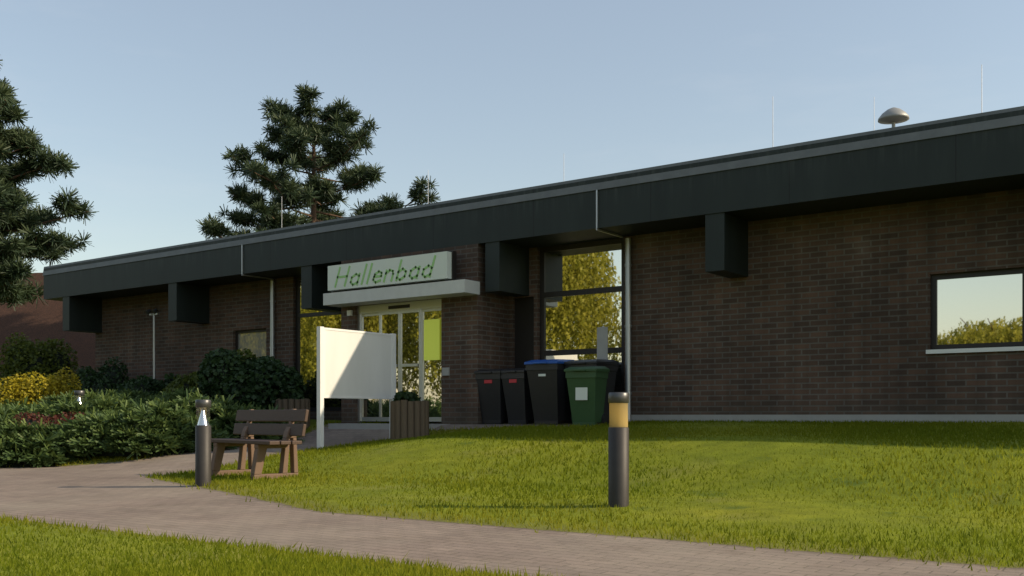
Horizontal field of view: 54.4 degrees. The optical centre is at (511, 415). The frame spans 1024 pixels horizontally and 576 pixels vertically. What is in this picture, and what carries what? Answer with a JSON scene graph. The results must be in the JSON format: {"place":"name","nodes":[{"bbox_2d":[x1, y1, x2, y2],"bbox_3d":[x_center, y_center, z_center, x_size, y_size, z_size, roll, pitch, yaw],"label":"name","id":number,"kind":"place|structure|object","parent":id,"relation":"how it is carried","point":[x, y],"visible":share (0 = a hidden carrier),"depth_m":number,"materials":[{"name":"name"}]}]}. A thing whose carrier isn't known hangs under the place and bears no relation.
{"place":"outdoors","nodes":[
{"label":"outdoors","id":0,"kind":"place"},
{"bbox_2d":[78,356,128,394],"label":"shrub","id":1,"kind":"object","parent":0,"point":[96,376],"depth_m":23.53,"materials":[{"name":"green plant"}]},
{"bbox_2d":[116,373,182,395],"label":"shrub","id":2,"kind":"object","parent":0,"point":[150,383],"depth_m":22.24,"materials":[{"name":"green plant"}]},
{"bbox_2d":[162,369,199,392],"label":"shrub","id":3,"kind":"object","parent":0,"point":[191,379],"depth_m":21.29,"materials":[{"name":"green plant"}]},
{"bbox_2d":[0,419,1023,575],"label":"terrain","id":4,"kind":"structure","parent":0,"point":[114,496],"depth_m":8.42,"materials":[{"name":"green plant"}]},
{"bbox_2d":[0,392,35,407],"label":"juniper shrub","id":5,"kind":"object","parent":4,"relation":"on","point":[7,401],"visible":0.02,"depth_m":20.52,"materials":[{"name":"green plant"}]},
{"bbox_2d":[0,401,45,422],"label":"juniper shrub","id":6,"kind":"object","parent":4,"relation":"on","point":[10,410],"visible":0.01,"depth_m":17.73,"materials":[{"name":"green plant"}]},
{"bbox_2d":[0,332,79,389],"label":"bush","id":7,"kind":"object","parent":4,"relation":"on","point":[24,356],"visible":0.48,"depth_m":26.10,"materials":[{"name":"green plant"}]},
{"bbox_2d":[0,367,81,406],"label":"forsythia shrub","id":8,"kind":"object","parent":4,"relation":"on","point":[50,385],"visible":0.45,"depth_m":21.08,"materials":[{"name":"yellow plant"}]},
{"bbox_2d":[0,412,93,467],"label":"juniper shrub","id":9,"kind":"object","parent":4,"relation":"on","point":[21,445],"visible":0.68,"depth_m":15.55,"materials":[{"name":"green plant"}]},
{"bbox_2d":[8,411,85,437],"bbox_3d":[-7.718,0.325,16.765,1.399,0.819,1.730,0,0,-22],"label":"red barberry shrub","id":10,"kind":"object","parent":4,"relation":"on","point":[30,417],"visible":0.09,"depth_m":16.26,"materials":[{"name":"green plant"}]},
{"bbox_2d":[12,388,142,407],"bbox_3d":[-8.187,0.100,19.194,3.573,1.278,2.830,0,0,36],"label":"juniper shrub","id":11,"kind":"object","parent":4,"relation":"on","point":[89,395],"visible":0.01,"depth_m":18.81,"materials":[{"name":"green plant"}]},
{"bbox_2d":[74,390,84,403],"bbox_3d":[-7.826,0.115,18.010,0.176,1.150,0.176,0,0,36],"label":"bollard light","id":12,"kind":"object","parent":4,"relation":"on","point":[79,393],"visible":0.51,"depth_m":17.95,"materials":[{"name":"white metal"}]},
{"bbox_2d":[30,393,139,422],"bbox_3d":[-7.372,0.187,17.640,2.543,1.178,2.385,0,0,-8],"label":"juniper shrub","id":13,"kind":"object","parent":4,"relation":"on","point":[65,406],"visible":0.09,"depth_m":17.16,"materials":[{"name":"green plant"}]},
{"bbox_2d":[110,387,161,401],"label":"juniper shrub","id":14,"kind":"object","parent":4,"relation":"on","point":[136,394],"visible":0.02,"depth_m":21.31,"materials":[{"name":"green plant"}]},
{"bbox_2d":[49,397,238,460],"bbox_3d":[-6.166,0.237,16.713,3.081,1.105,2.836,0,0,-16],"label":"juniper shrub","id":15,"kind":"object","parent":4,"relation":"on","point":[113,433],"visible":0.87,"depth_m":15.84,"materials":[{"name":"green plant"}]},
{"bbox_2d":[145,308,158,378],"bbox_3d":[-8.427,-1.167,23.320,0.365,2.697,0.163,0,0,36],"label":"lamp post","id":16,"kind":"object","parent":4,"relation":"on","point":[154,311],"visible":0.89,"depth_m":23.34,"materials":[{"name":"metal"}]},
{"bbox_2d":[136,391,171,404],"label":"juniper shrub","id":17,"kind":"object","parent":4,"relation":"on","point":[146,399],"depth_m":19.99,"materials":[{"name":"green plant"}]},
{"bbox_2d":[130,386,212,419],"bbox_3d":[-6.455,0.027,18.817,3.356,1.228,2.391,0,0,36],"label":"juniper shrub","id":18,"kind":"object","parent":4,"relation":"on","point":[169,396],"visible":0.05,"depth_m":18.38,"materials":[{"name":"green plant"}]},
{"bbox_2d":[195,400,210,486],"bbox_3d":[-3.554,0.362,11.461,0.176,1.100,0.176,0,0,36],"label":"bollard light","id":19,"kind":"object","parent":4,"relation":"on","point":[202,450],"visible":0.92,"depth_m":11.39,"materials":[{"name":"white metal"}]},
{"bbox_2d":[138,388,304,446],"bbox_3d":[-5.361,0.110,17.557,3.042,1.185,2.699,0,0,-26],"label":"juniper shrub","id":20,"kind":"object","parent":4,"relation":"on","point":[222,411],"visible":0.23,"depth_m":16.92,"materials":[{"name":"green plant"}]},
{"bbox_2d":[196,347,257,396],"bbox_3d":[-5.493,-0.595,20.141,1.793,1.578,1.691,0,0,36],"label":"laurel shrub","id":21,"kind":"object","parent":4,"relation":"on","point":[248,353],"visible":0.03,"depth_m":19.88,"materials":[{"name":"green plant"}]},
{"bbox_2d":[196,347,305,409],"bbox_3d":[-5.036,-0.493,19.202,2.174,1.681,1.823,0,0,36],"label":"laurel shrub","id":22,"kind":"object","parent":4,"relation":"on","point":[264,381],"visible":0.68,"depth_m":18.73,"materials":[{"name":"green plant"}]},
{"bbox_2d":[211,409,308,479],"bbox_3d":[-3.263,0.342,12.547,0.600,0.860,1.800,0,0,-42],"label":"bench","id":23,"kind":"object","parent":4,"relation":"on","point":[249,430],"visible":0.91,"depth_m":12.46,"materials":[{"name":"wood"}]},
{"bbox_2d":[274,399,309,428],"bbox_3d":[-4.170,-0.007,18.882,0.676,0.644,0.676,0,0,36],"label":"planter tub","id":24,"kind":"object","parent":4,"relation":"on","point":[290,404],"visible":0.47,"depth_m":18.61,"materials":[{"name":"brown wood"}]},
{"bbox_2d":[280,390,304,398],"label":"tub plant","id":25,"kind":"object","parent":24,"relation":"on","point":[297,394],"visible":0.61,"depth_m":18.72,"materials":[{"name":"green plant"}]},
{"bbox_2d":[317,326,395,448],"bbox_3d":[-2.499,-0.378,16.160,0.080,2.023,1.730,0,0,36],"label":"notice board on posts","id":26,"kind":"object","parent":4,"relation":"on","point":[352,364],"visible":0.84,"depth_m":16.03,"materials":[{"name":"white metal"}]},
{"bbox_2d":[390,400,428,439],"bbox_3d":[-1.665,0.092,16.204,0.636,0.700,0.636,0,0,36],"label":"planter tub","id":27,"kind":"object","parent":4,"relation":"on","point":[408,419],"visible":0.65,"depth_m":15.94,"materials":[{"name":"brown wood"}]},
{"bbox_2d":[393,390,420,400],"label":"tub plant","id":28,"kind":"object","parent":27,"relation":"on","point":[403,395],"visible":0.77,"depth_m":16.09,"materials":[{"name":"green plant"}]},
{"bbox_2d":[474,369,507,423],"bbox_3d":[-0.272,-0.342,17.188,0.540,0.950,0.636,0,0,32],"label":"wheelie bin","id":29,"kind":"object","parent":4,"relation":"on","point":[492,398],"visible":0.69,"depth_m":17.00,"materials":[{"name":"black plastic"}]},
{"bbox_2d":[0,419,1023,575],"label":"grass","id":30,"kind":"structure","parent":4,"relation":"on","point":[285,566],"depth_m":8.73,"materials":[{"name":"green plant"}]},
{"bbox_2d":[501,368,533,423],"bbox_3d":[0.176,-0.342,16.892,0.567,0.950,0.652,0,0,36],"label":"wheelie bin","id":31,"kind":"object","parent":4,"relation":"on","point":[517,395],"visible":0.75,"depth_m":16.70,"materials":[{"name":"black plastic"}]},
{"bbox_2d":[42,106,1023,429],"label":"building","id":32,"kind":"structure","parent":4,"relation":"on","point":[874,276],"depth_m":15.59,"materials":[{"name":"brick"}]},
{"bbox_2d":[270,238,631,420],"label":"downpipes","id":33,"kind":"object","parent":32,"relation":"attached to","point":[628,266],"visible":0.65,"depth_m":16.27,"materials":[{"name":"metal"}]},
{"bbox_2d":[772,65,981,146],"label":"roof rods and siren","id":34,"kind":"object","parent":32,"relation":"on","point":[893,116],"visible":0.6,"depth_m":17.25,"materials":[{"name":"grey metal"}]},
{"bbox_2d":[524,359,572,423],"bbox_3d":[0.678,-0.399,16.453,0.664,1.070,0.829,0,0,36],"label":"wheelie bin","id":35,"kind":"object","parent":4,"relation":"on","point":[548,388],"visible":0.71,"depth_m":16.21,"materials":[{"name":"black plastic"}]},
{"bbox_2d":[564,366,609,425],"bbox_3d":[1.171,-0.307,15.427,0.540,0.930,0.636,0,0,28],"label":"green wheelie bin","id":36,"kind":"object","parent":4,"relation":"on","point":[587,388],"visible":0.91,"depth_m":15.25,"materials":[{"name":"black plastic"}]},
{"bbox_2d":[563,359,618,423],"bbox_3d":[1.308,-0.395,16.220,0.663,1.050,0.799,0,0,36],"label":"trash bin","id":37,"kind":"object","parent":4,"relation":"on","point":[612,366],"visible":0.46,"depth_m":16.08,"materials":[{"name":"plastic"}]},
{"bbox_2d":[597,326,607,358],"bbox_3d":[1.486,-0.645,16.259,0.200,1.650,0.055,0,0,36],"label":"sign panel","id":38,"kind":"object","parent":4,"relation":"on","point":[602,342],"visible":0.46,"depth_m":16.23,"materials":[{"name":"metal"}]},
{"bbox_2d":[608,392,628,506],"bbox_3d":[0.907,0.350,8.467,0.176,1.100,0.176,0,0,36],"label":"bollard light","id":39,"kind":"object","parent":4,"relation":"on","point":[618,460],"visible":0.94,"depth_m":8.39,"materials":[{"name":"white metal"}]},
{"bbox_2d":[0,0,1023,272],"label":"sky","id":40,"kind":"structure","parent":0,"point":[477,97],"materials":[{"name":"blue"}]},
{"label":"ground surface","id":41,"kind":"structure","parent":0,"visible":0},
{"bbox_2d":[0,273,94,384],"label":"neighbouring building","id":42,"kind":"structure","parent":41,"relation":"on","point":[41,322],"depth_m":43.77,"materials":[{"name":"brick"}]},
{"bbox_2d":[0,59,98,310],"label":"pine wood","id":43,"kind":"object","parent":41,"relation":"on","point":[18,218],"visible":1,"depth_m":32.36,"materials":[{"name":"green plant"}]},
{"bbox_2d":[71,365,90,385],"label":"dark shrub","id":44,"kind":"object","parent":41,"relation":"on","point":[81,370],"visible":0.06,"depth_m":28.27,"materials":[{"name":"green plant"}]},
{"bbox_2d":[196,82,440,239],"bbox_3d":[-8.201,-6.459,39.513,8.120,13.223,8.884,0,0,-39],"label":"pine","id":45,"kind":"object","parent":41,"relation":"on","point":[293,134],"visible":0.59,"depth_m":38.97,"materials":[{"name":"green plant"}]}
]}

